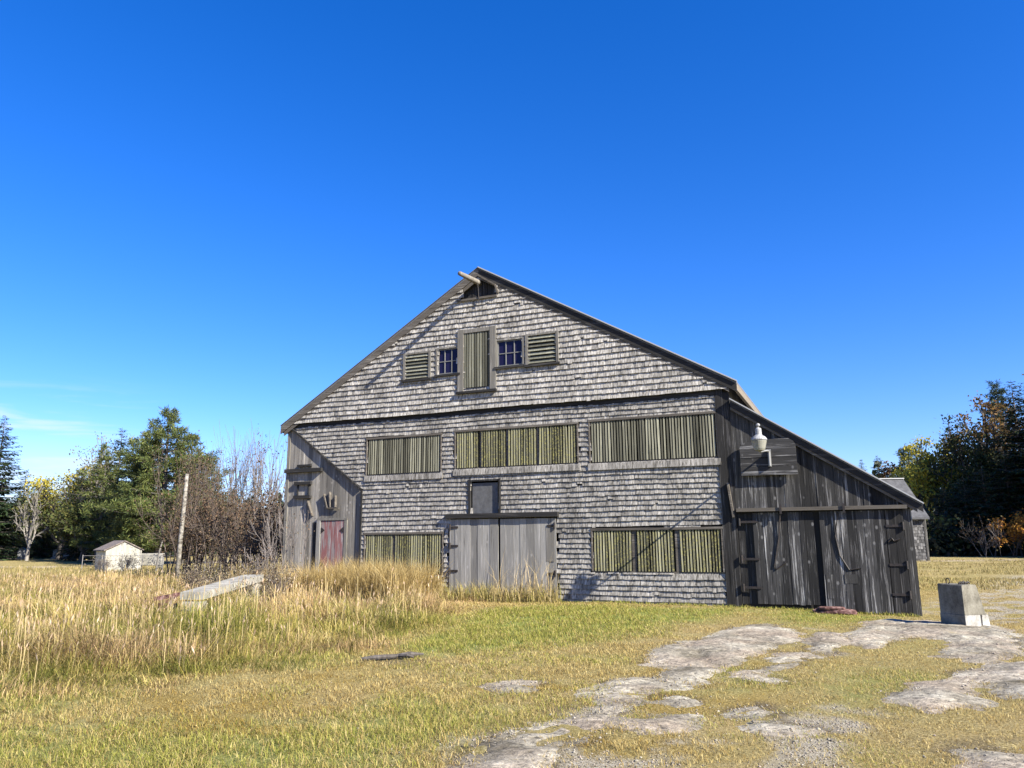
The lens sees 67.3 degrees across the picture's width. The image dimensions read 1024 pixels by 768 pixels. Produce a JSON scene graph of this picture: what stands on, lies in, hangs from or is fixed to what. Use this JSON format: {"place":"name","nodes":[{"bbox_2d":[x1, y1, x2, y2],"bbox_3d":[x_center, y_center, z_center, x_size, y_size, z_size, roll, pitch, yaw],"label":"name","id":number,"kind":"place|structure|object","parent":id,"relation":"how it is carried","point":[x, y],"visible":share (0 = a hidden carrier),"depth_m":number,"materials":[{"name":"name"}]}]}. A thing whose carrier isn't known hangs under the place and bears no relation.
{"place":"outdoors","nodes":[
{"label":"outdoors","id":0,"kind":"place"},
{"bbox_2d":[17,548,25,559],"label":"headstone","id":1,"kind":"object","parent":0,"point":[21,553],"visible":0.61,"depth_m":76.26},
{"bbox_2d":[0,561,238,567],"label":"dirt road","id":2,"kind":"structure","parent":0,"point":[79,566],"depth_m":53.44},
{"bbox_2d":[0,567,495,702],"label":"tall grass","id":3,"kind":"structure","parent":0,"point":[114,657],"depth_m":12.93,"materials":[{"name":"plant"}]},
{"bbox_2d":[0,563,465,690],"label":"grass seed heads","id":4,"kind":"object","parent":3,"relation":"attached to","point":[138,604],"depth_m":14.67,"materials":[{"name":"plant"}]},
{"bbox_2d":[212,558,347,595],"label":"tall grass","id":5,"kind":"structure","parent":0,"point":[276,574],"depth_m":22.06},
{"bbox_2d":[434,578,565,603],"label":"weedy grass","id":6,"kind":"structure","parent":0,"point":[519,597],"depth_m":20.94,"materials":[{"name":"plant"}]},
{"bbox_2d":[0,549,1023,767],"bbox_3d":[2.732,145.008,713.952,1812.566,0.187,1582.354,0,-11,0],"label":"ground","id":7,"kind":"structure","parent":0,"point":[1018,741],"depth_m":7.73,"materials":[{"name":"plant"}]},
{"bbox_2d":[0,415,34,560],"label":"spruce tree","id":8,"kind":"object","parent":7,"relation":"on","point":[5,539],"visible":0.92,"depth_m":73.73,"materials":[{"name":"green plant"}]},
{"bbox_2d":[2,470,35,557],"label":"spruce tree","id":9,"kind":"object","parent":7,"relation":"on","point":[21,503],"visible":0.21,"depth_m":82.70,"materials":[{"name":"grey plant"}]},
{"bbox_2d":[3,482,51,560],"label":"dead tree","id":10,"kind":"object","parent":7,"relation":"on","point":[34,512],"visible":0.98,"depth_m":70.80,"materials":[{"name":"grey plant"}]},
{"bbox_2d":[13,478,65,558],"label":"spruce tree","id":11,"kind":"object","parent":7,"relation":"on","point":[36,551],"visible":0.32,"depth_m":80.05,"materials":[{"name":"green plant"}]},
{"bbox_2d":[26,493,69,555],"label":"olive tree","id":12,"kind":"object","parent":7,"relation":"on","point":[47,532],"visible":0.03,"depth_m":80.94,"materials":[{"name":"green plant"}]},
{"bbox_2d":[4,462,101,559],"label":"maple tree","id":13,"kind":"object","parent":7,"relation":"on","point":[37,486],"visible":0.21,"depth_m":73.74,"materials":[{"name":"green plant"}]},
{"bbox_2d":[47,466,93,561],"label":"spruce tree","id":14,"kind":"object","parent":7,"relation":"on","point":[73,553],"visible":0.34,"depth_m":68.35,"materials":[{"name":"green plant"}]},
{"bbox_2d":[37,493,106,561],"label":"olive tree","id":15,"kind":"object","parent":7,"relation":"on","point":[75,518],"visible":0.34,"depth_m":65.69,"materials":[{"name":"green plant"}]},
{"bbox_2d":[46,433,130,557],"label":"aspen tree","id":16,"kind":"object","parent":7,"relation":"on","point":[68,488],"visible":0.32,"depth_m":70.67,"materials":[{"name":"green plant"}]},
{"bbox_2d":[64,442,118,559],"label":"pine tree","id":17,"kind":"object","parent":7,"relation":"on","point":[106,457],"visible":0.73,"depth_m":63.83,"materials":[{"name":"green plant"}]},
{"bbox_2d":[74,427,130,562],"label":"tree","id":18,"kind":"object","parent":7,"relation":"on","point":[122,445],"visible":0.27,"depth_m":65.00,"materials":[{"name":"green plant"}]},
{"bbox_2d":[92,554,115,571],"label":"dry weed","id":19,"kind":"object","parent":7,"relation":"on","point":[106,564],"visible":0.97,"depth_m":40.84,"materials":[{"name":"beige plant"}]},
{"bbox_2d":[93,540,143,570],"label":"garden shed","id":20,"kind":"structure","parent":7,"relation":"on","point":[120,547],"depth_m":43.70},
{"bbox_2d":[112,551,140,571],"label":"dry weed","id":21,"kind":"object","parent":7,"relation":"on","point":[128,562],"visible":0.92,"depth_m":39.88,"materials":[{"name":"beige plant"}]},
{"bbox_2d":[98,429,160,548],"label":"pine tree","id":22,"kind":"object","parent":7,"relation":"on","point":[113,487],"visible":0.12,"depth_m":59.20,"materials":[{"name":"green plant"}]},
{"bbox_2d":[94,477,164,557],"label":"spruce tree","id":23,"kind":"object","parent":7,"relation":"on","point":[100,543],"visible":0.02,"depth_m":60.54,"materials":[{"name":"green plant"}]},
{"bbox_2d":[98,452,168,552],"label":"pine tree","id":24,"kind":"object","parent":7,"relation":"on","point":[111,538],"visible":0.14,"depth_m":56.58,"materials":[{"name":"green plant"}]},
{"bbox_2d":[82,405,219,565],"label":"pine tree","id":25,"kind":"object","parent":7,"relation":"on","point":[159,435],"visible":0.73,"depth_m":53.88,"materials":[{"name":"green plant"}]},
{"bbox_2d":[141,553,164,567],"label":"storage box","id":26,"kind":"object","parent":7,"relation":"on","point":[149,556],"visible":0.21,"depth_m":45.90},
{"bbox_2d":[153,542,162,570],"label":"leaning stake","id":27,"kind":"object","parent":7,"relation":"on","point":[156,563],"visible":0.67,"depth_m":41.46,"materials":[{"name":"grey wood"}]},
{"bbox_2d":[81,554,243,572],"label":"wire fence","id":28,"kind":"object","parent":7,"relation":"on","point":[142,560],"visible":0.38,"depth_m":41.61,"materials":[{"name":"grey"}]},
{"bbox_2d":[154,592,179,610],"bbox_3d":[-7.743,4.928,17.193,0.546,0.515,0.238,0,-11,0],"label":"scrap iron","id":29,"kind":"object","parent":7,"relation":"on","point":[167,596],"visible":0.46,"depth_m":17.21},
{"bbox_2d":[175,474,188,578],"bbox_3d":[-13.947,6.134,32.451,0.260,4.678,0.200,0,-11,0],"label":"wooden pole","id":30,"kind":"object","parent":7,"relation":"on","point":[179,546],"visible":0.83,"depth_m":32.38,"materials":[{"name":"white wood"}]},
{"bbox_2d":[145,500,223,571],"bbox_3d":[-15.050,7.095,35.315,3.823,3.870,3.255,-6,-13,25],"label":"bare shrub","id":31,"kind":"object","parent":7,"relation":"on","point":[185,537],"visible":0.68,"depth_m":34.94,"materials":[{"name":"brown plant"}]},
{"bbox_2d":[139,494,229,569],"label":"bare shrub","id":32,"kind":"object","parent":7,"relation":"on","point":[174,534],"visible":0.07,"depth_m":42.77,"materials":[{"name":"brown plant"}]},
{"bbox_2d":[127,430,249,574],"bbox_3d":[-15.405,5.935,36.817,5.391,7.104,3.569,-5,-12,20],"label":"bare shrub","id":33,"kind":"object","parent":7,"relation":"on","point":[199,485],"visible":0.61,"depth_m":36.52,"materials":[{"name":"brown plant"}]},
{"bbox_2d":[170,554,215,590],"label":"dry weed","id":34,"kind":"object","parent":7,"relation":"on","point":[190,578],"visible":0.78,"depth_m":23.06,"materials":[{"name":"beige plant"}]},
{"bbox_2d":[148,432,239,563],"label":"pine tree","id":35,"kind":"object","parent":7,"relation":"on","point":[196,447],"visible":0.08,"depth_m":57.56,"materials":[{"name":"green plant"}]},
{"bbox_2d":[154,455,239,562],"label":"tree","id":36,"kind":"object","parent":7,"relation":"on","point":[225,471],"visible":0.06,"depth_m":59.61,"materials":[{"name":"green plant"}]},
{"bbox_2d":[146,457,280,574],"bbox_3d":[-13.244,6.047,34.336,5.334,5.700,4.785,11,-16,-44],"label":"bare shrub","id":37,"kind":"object","parent":7,"relation":"on","point":[204,539],"visible":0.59,"depth_m":34.17,"materials":[{"name":"brown plant"}]},
{"bbox_2d":[191,436,246,573],"bbox_3d":[-14.835,6.123,38.624,2.965,7.212,2.518,0,-11,0],"label":"bare sapling","id":38,"kind":"object","parent":7,"relation":"on","point":[219,562],"visible":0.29,"depth_m":38.35,"materials":[{"name":"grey plant"}]},
{"bbox_2d":[165,477,273,572],"bbox_3d":[-13.294,6.575,34.908,4.152,4.851,5.110,0,-11,0],"label":"bare shrub","id":39,"kind":"object","parent":7,"relation":"on","point":[217,547],"visible":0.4,"depth_m":34.77,"materials":[{"name":"brown plant"}]},
{"bbox_2d":[180,575,263,611],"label":"concrete slab","id":40,"kind":"structure","parent":7,"relation":"on","point":[214,586],"depth_m":17.69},
{"bbox_2d":[199,555,254,593],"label":"dry weed","id":41,"kind":"object","parent":7,"relation":"on","point":[242,571],"visible":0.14,"depth_m":22.80,"materials":[{"name":"brown plant"}]},
{"bbox_2d":[195,559,262,596],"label":"dry weed","id":42,"kind":"object","parent":7,"relation":"on","point":[217,577],"visible":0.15,"depth_m":21.36,"materials":[{"name":"brown plant"}]},
{"bbox_2d":[193,482,284,574],"bbox_3d":[-9.036,5.728,29.221,3.516,4.103,5.333,-6,-12,24],"label":"bare shrub","id":43,"kind":"object","parent":7,"relation":"on","point":[257,528],"visible":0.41,"depth_m":29.26,"materials":[{"name":"brown plant"}]},
{"bbox_2d":[213,422,265,570],"bbox_3d":[-13.433,5.575,37.376,2.180,7.787,2.431,7,-14,-34],"label":"bare sapling","id":44,"kind":"object","parent":7,"relation":"on","point":[235,481],"visible":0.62,"depth_m":37.24,"materials":[{"name":"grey plant"}]},
{"bbox_2d":[200,484,282,572],"bbox_3d":[-10.712,6.292,32.108,4.471,4.209,3.822,0,-11,0],"label":"bare shrub","id":45,"kind":"object","parent":7,"relation":"on","point":[238,526],"visible":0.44,"depth_m":32.15,"materials":[{"name":"brown plant"}]},
{"bbox_2d":[208,494,281,569],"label":"bare shrub","id":46,"kind":"object","parent":7,"relation":"on","point":[232,542],"visible":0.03,"depth_m":42.06,"materials":[{"name":"brown plant"}]},
{"bbox_2d":[220,501,282,569],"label":"bare shrub","id":47,"kind":"object","parent":7,"relation":"on","point":[260,541],"visible":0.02,"depth_m":40.41,"materials":[{"name":"brown plant"}]},
{"bbox_2d":[226,490,283,574],"bbox_3d":[-9.642,6.104,31.382,4.337,4.196,3.229,-8,-13,31],"label":"bare shrub","id":48,"kind":"object","parent":7,"relation":"on","point":[256,553],"visible":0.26,"depth_m":31.21,"materials":[{"name":"brown plant"}]},
{"bbox_2d":[240,435,283,569],"bbox_3d":[-11.759,5.629,36.121,1.994,7.124,2.502,0,-11,0],"label":"bare sapling","id":49,"kind":"object","parent":7,"relation":"on","point":[245,472],"visible":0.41,"depth_m":36.28,"materials":[{"name":"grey plant"}]},
{"bbox_2d":[244,422,287,569],"bbox_3d":[-10.979,5.328,35.461,3.434,7.478,2.606,-8,-14,34],"label":"bare sapling","id":50,"kind":"object","parent":7,"relation":"on","point":[269,478],"visible":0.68,"depth_m":35.50,"materials":[{"name":"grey plant"}]},
{"bbox_2d":[246,431,285,568],"bbox_3d":[-10.957,5.752,36.076,3.010,6.870,2.500,0,-11,0],"label":"bare sapling","id":51,"kind":"object","parent":7,"relation":"on","point":[277,486],"visible":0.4,"depth_m":36.13,"materials":[{"name":"grey plant"}]},
{"bbox_2d":[234,529,301,589],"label":"bare shrub","id":52,"kind":"object","parent":7,"relation":"on","point":[258,563],"visible":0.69,"depth_m":22.23,"materials":[{"name":"brown plant"}]},
{"bbox_2d":[231,563,307,606],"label":"dry weed","id":53,"kind":"object","parent":7,"relation":"on","point":[274,583],"visible":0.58,"depth_m":18.07,"materials":[{"name":"brown plant"}]},
{"bbox_2d":[252,551,300,593],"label":"dry weed","id":54,"kind":"object","parent":7,"relation":"on","point":[268,572],"visible":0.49,"depth_m":21.34,"materials":[{"name":"brown plant"}]},
{"bbox_2d":[243,498,315,575],"bbox_3d":[-7.099,4.989,23.390,2.145,3.161,1.669,0,-11,0],"label":"bare shrub","id":55,"kind":"object","parent":7,"relation":"on","point":[268,538],"visible":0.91,"depth_m":23.45,"materials":[{"name":"grey plant"}]},
{"bbox_2d":[268,551,455,603],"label":"tall grass","id":56,"kind":"structure","parent":7,"relation":"on","point":[369,576],"depth_m":20.90,"materials":[{"name":"plant"}]},
{"bbox_2d":[361,651,423,660],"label":"fallen branch","id":57,"kind":"object","parent":7,"relation":"on","point":[398,655],"visible":1,"depth_m":10.70,"materials":[{"name":"wood"}]},
{"bbox_2d":[1,461,943,554],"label":"woods","id":58,"kind":"object","parent":7,"relation":"on","point":[873,472],"visible":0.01,"depth_m":99.22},
{"bbox_2d":[0,558,1023,594],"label":"field grass","id":59,"kind":"structure","parent":7,"relation":"on","point":[1006,566],"depth_m":36.97,"materials":[{"name":"plant"}]},
{"bbox_2d":[479,680,545,692],"bbox_3d":[0.062,3.432,8.756,1.150,0.079,1.150,0,-11,0],"label":"rock outcrop","id":60,"kind":"object","parent":7,"relation":"on","point":[508,684],"visible":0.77,"depth_m":8.68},
{"bbox_2d":[7,509,1023,558],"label":"undergrowth","id":61,"kind":"object","parent":7,"relation":"on","point":[938,545],"visible":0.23,"depth_m":59.68,"materials":[{"name":"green plant"}]},
{"bbox_2d":[484,551,574,602],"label":"seed stalks","id":62,"kind":"object","parent":7,"relation":"on","point":[521,583],"visible":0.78,"depth_m":20.75,"materials":[{"name":"beige plant"}]},
{"bbox_2d":[280,267,923,616],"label":"barn","id":63,"kind":"structure","parent":7,"relation":"on","point":[467,424],"depth_m":21.28,"materials":[{"name":"grey"}]},
{"bbox_2d":[293,481,311,498],"bbox_3d":[-6.740,3.412,24.746,0.660,0.540,0.100,-5,-12,23],"label":"blocked window","id":64,"kind":"structure","parent":63,"relation":"in","point":[308,483],"depth_m":24.69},
{"bbox_2d":[311,518,347,575],"bbox_3d":[-5.709,5.351,23.931,1.320,2.320,0.062,-5,-12,23],"label":"side door","id":65,"kind":"structure","parent":63,"relation":"in","point":[331,536],"depth_m":24.01,"materials":[{"name":"red paint"}]},
{"bbox_2d":[434,346,459,377],"bbox_3d":[-1.949,-0.684,23.357,0.880,0.915,0.120,-5,-12,23],"label":"sash window","id":66,"kind":"structure","parent":63,"relation":"in","point":[447,366],"depth_m":23.40,"materials":[{"name":"grey"}]},
{"bbox_2d":[449,519,498,593],"bbox_3d":[-1.101,4.912,21.911,1.560,2.090,0.083,-5,-12,23],"label":"barn door","id":67,"kind":"structure","parent":63,"relation":"in","point":[471,540],"depth_m":21.93,"materials":[{"name":"grey wood"}]},
{"bbox_2d":[456,325,496,394],"bbox_3d":[-1.052,-0.708,22.954,1.320,1.980,0.170,-5,-12,23],"label":"loft door","id":68,"kind":"structure","parent":63,"relation":"in","point":[478,366],"depth_m":22.95,"materials":[{"name":"wood"}]},
{"bbox_2d":[494,337,524,368],"bbox_3d":[-0.064,-0.907,22.554,0.970,0.905,0.120,-5,-12,23],"label":"sash window","id":69,"kind":"structure","parent":63,"relation":"in","point":[508,352],"depth_m":22.58,"materials":[{"name":"grey"}]},
{"bbox_2d":[500,518,556,595],"bbox_3d":[0.440,4.770,21.249,1.674,2.078,0.083,-5,-12,23],"label":"barn door","id":70,"kind":"structure","parent":63,"relation":"in","point":[519,538],"depth_m":21.28,"materials":[{"name":"grey wood"}]},
{"bbox_2d":[751,423,771,466],"bbox_3d":[5.994,1.471,18.437,0.369,0.904,1.599,-5,-12,23],"label":"wall lamp","id":71,"kind":"object","parent":63,"relation":"attached to","point":[758,440],"visible":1,"depth_m":17.81,"materials":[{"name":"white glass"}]},
{"bbox_2d":[752,512,820,604],"bbox_3d":[6.611,4.210,18.595,1.404,2.188,0.093,-5,-12,23],"label":"sliding door","id":72,"kind":"structure","parent":63,"relation":"in","point":[780,524],"depth_m":18.60,"materials":[{"name":"wood"}]},
{"bbox_2d":[819,510,893,613],"bbox_3d":[8.028,4.145,17.970,1.414,2.330,0.088,-5,-12,23],"label":"sliding door","id":73,"kind":"structure","parent":63,"relation":"in","point":[849,578],"depth_m":17.98,"materials":[{"name":"wood"}]},
{"bbox_2d":[442,623,805,767],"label":"rock outcrop","id":74,"kind":"object","parent":7,"relation":"on","point":[723,647],"visible":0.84,"depth_m":8.68,"materials":[{"name":"stone"}]},
{"bbox_2d":[618,713,706,734],"bbox_3d":[1.315,3.040,6.880,1.610,0.104,0.952,7,-13,-32],"label":"rock outcrop","id":75,"kind":"object","parent":7,"relation":"on","point":[671,722],"visible":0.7,"depth_m":6.77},
{"bbox_2d":[307,595,1023,767],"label":"gravel","id":76,"kind":"structure","parent":7,"relation":"on","point":[752,721],"depth_m":6.88,"materials":[{"name":"gravel"}]},
{"bbox_2d":[649,695,702,707],"bbox_3d":[1.661,3.283,7.974,0.900,0.065,1.150,0,-11,0],"label":"rock outcrop","id":77,"kind":"object","parent":7,"relation":"on","point":[687,702],"visible":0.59,"depth_m":7.79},
{"bbox_2d":[558,599,920,616],"bbox_3d":[5.180,5.458,18.851,8.652,0.247,0.422,-5,-12,23],"label":"grass fringe","id":78,"kind":"object","parent":7,"relation":"on","point":[802,609],"depth_m":18.75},
{"bbox_2d":[720,706,779,719],"bbox_3d":[2.263,3.156,7.369,1.000,0.063,1.150,0,-11,0],"label":"rock outcrop","id":79,"kind":"object","parent":7,"relation":"on","point":[751,714],"visible":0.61,"depth_m":7.26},
{"bbox_2d":[726,662,799,684],"bbox_3d":[3.091,3.605,9.649,1.297,0.074,2.214,-6,-13,26],"label":"rock outcrop","id":80,"kind":"object","parent":7,"relation":"on","point":[755,674],"visible":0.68,"depth_m":9.38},
{"bbox_2d":[735,720,825,737],"bbox_3d":[2.373,3.015,6.715,1.000,0.076,1.100,0,-11,0],"label":"rock outcrop","id":81,"kind":"object","parent":7,"relation":"on","point":[785,729],"visible":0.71,"depth_m":6.63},
{"bbox_2d":[763,652,826,662],"bbox_3d":[4.022,3.838,10.795,1.350,0.074,1.300,0,-11,0],"label":"rock outcrop","id":82,"kind":"object","parent":7,"relation":"on","point":[787,657],"visible":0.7,"depth_m":10.71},
{"bbox_2d":[801,632,850,652],"bbox_3d":[4.962,4.083,12.182,1.118,0.114,2.907,-6,-13,26],"label":"rock outcrop","id":83,"kind":"object","parent":7,"relation":"on","point":[828,639],"visible":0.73,"depth_m":12.01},
{"bbox_2d":[812,608,856,614],"bbox_3d":[7.394,5.212,17.622,0.951,0.123,0.421,-5,-12,23],"label":"iron plate","id":84,"kind":"object","parent":7,"relation":"on","point":[848,611],"visible":0.66,"depth_m":17.43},
{"bbox_2d":[817,606,844,609],"bbox_3d":[7.315,5.133,17.603,0.614,0.070,0.314,-4,-12,15],"label":"iron plate","id":85,"kind":"object","parent":84,"relation":"on","point":[830,608],"visible":1,"depth_m":17.49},
{"bbox_2d":[871,456,888,477],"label":"spruce tree","id":86,"kind":"object","parent":7,"relation":"on","point":[877,472],"visible":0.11,"depth_m":83.72,"materials":[{"name":"green plant"}]},
{"bbox_2d":[877,461,926,505],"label":"oak tree","id":87,"kind":"object","parent":7,"relation":"on","point":[886,473],"visible":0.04,"depth_m":83.24,"materials":[{"name":"green plant"}]},
{"bbox_2d":[879,478,929,560],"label":"outbuilding","id":88,"kind":"structure","parent":7,"relation":"on","point":[919,517],"depth_m":49.57,"materials":[{"name":"grey weathered cedar shingles"},{"name":"grey asphalt roof shingles"}]},
{"bbox_2d":[887,445,939,528],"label":"pine tree","id":89,"kind":"object","parent":7,"relation":"on","point":[902,452],"visible":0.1,"depth_m":77.81,"materials":[{"name":"green plant"}]},
{"bbox_2d":[890,431,962,525],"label":"maple tree","id":90,"kind":"object","parent":7,"relation":"on","point":[920,484],"visible":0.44,"depth_m":69.62,"materials":[{"name":"green plant"}]},
{"bbox_2d":[842,619,1023,663],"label":"rock outcrop","id":91,"kind":"object","parent":7,"relation":"on","point":[979,644],"visible":0.87,"depth_m":12.48,"materials":[{"name":"stone"}]},
{"bbox_2d":[927,487,976,555],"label":"spruce tree","id":92,"kind":"object","parent":7,"relation":"on","point":[944,505],"visible":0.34,"depth_m":63.14,"materials":[{"name":"green plant"}]},
{"bbox_2d":[881,661,1023,713],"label":"rock outcrop","id":93,"kind":"object","parent":7,"relation":"on","point":[946,693],"visible":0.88,"depth_m":8.24,"materials":[{"name":"stone"}]},
{"bbox_2d":[931,430,977,521],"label":"spruce tree","id":94,"kind":"object","parent":7,"relation":"on","point":[949,457],"visible":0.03,"depth_m":70.04,"materials":[{"name":"green plant"}]},
{"bbox_2d":[937,578,989,625],"bbox_3d":[8.443,4.127,14.386,0.550,0.969,0.590,2,-12,-14],"label":"concrete block","id":95,"kind":"object","parent":7,"relation":"on","point":[960,602],"visible":0.94,"depth_m":14.16,"materials":[{"name":"grey concrete"}]},
{"bbox_2d":[919,414,1013,510],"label":"oak tree","id":96,"kind":"object","parent":7,"relation":"on","point":[976,462],"visible":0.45,"depth_m":65.56,"materials":[{"name":"green plant"}]},
{"bbox_2d":[914,390,1023,507],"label":"oak tree","id":97,"kind":"object","parent":7,"relation":"on","point":[985,426],"visible":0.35,"depth_m":67.64,"materials":[{"name":"green plant"}]},
{"bbox_2d":[939,476,1008,555],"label":"spruce tree","id":98,"kind":"object","parent":7,"relation":"on","point":[962,498],"visible":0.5,"depth_m":61.92,"materials":[{"name":"green plant"}]},
{"bbox_2d":[955,516,1009,557],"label":"bare shrub","id":99,"kind":"object","parent":7,"relation":"on","point":[982,534],"visible":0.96,"depth_m":56.60,"materials":[{"name":"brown plant"}]},
{"bbox_2d":[945,466,1023,555],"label":"spruce tree","id":100,"kind":"object","parent":7,"relation":"on","point":[986,506],"visible":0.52,"depth_m":60.87,"materials":[{"name":"green plant"}]},
{"bbox_2d":[948,749,1023,767],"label":"rock outcrop","id":101,"kind":"object","parent":7,"relation":"on","point":[1001,758],"visible":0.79,"depth_m":5.72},
{"bbox_2d":[978,379,1014,496],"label":"pine tree","id":102,"kind":"object","parent":7,"relation":"on","point":[997,395],"visible":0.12,"depth_m":76.92,"materials":[{"name":"green plant"}]},
{"bbox_2d":[977,381,1023,530],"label":"spruce tree","id":103,"kind":"object","parent":7,"relation":"on","point":[1017,421],"visible":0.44,"depth_m":63.34,"materials":[{"name":"green plant"}]},
{"bbox_2d":[981,451,1023,553],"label":"spruce tree","id":104,"kind":"object","parent":7,"relation":"on","point":[1010,508],"visible":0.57,"depth_m":61.16,"materials":[{"name":"green plant"}]},
{"bbox_2d":[989,374,1023,543],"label":"spruce tree","id":105,"kind":"object","parent":7,"relation":"on","point":[1021,454],"visible":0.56,"depth_m":61.60,"materials":[{"name":"green plant"}]},
{"bbox_2d":[989,508,1023,557],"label":"orange bush","id":106,"kind":"object","parent":7,"relation":"on","point":[1017,531],"visible":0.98,"depth_m":55.73,"materials":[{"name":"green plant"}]},
{"bbox_2d":[0,0,1023,509],"label":"sky","id":107,"kind":"structure","parent":0,"point":[213,212],"materials":[{"name":"blue"}]},
{"bbox_2d":[919,559,1021,561],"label":"gravel road","id":108,"kind":"structure","parent":0,"point":[970,560],"depth_m":49.67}
]}

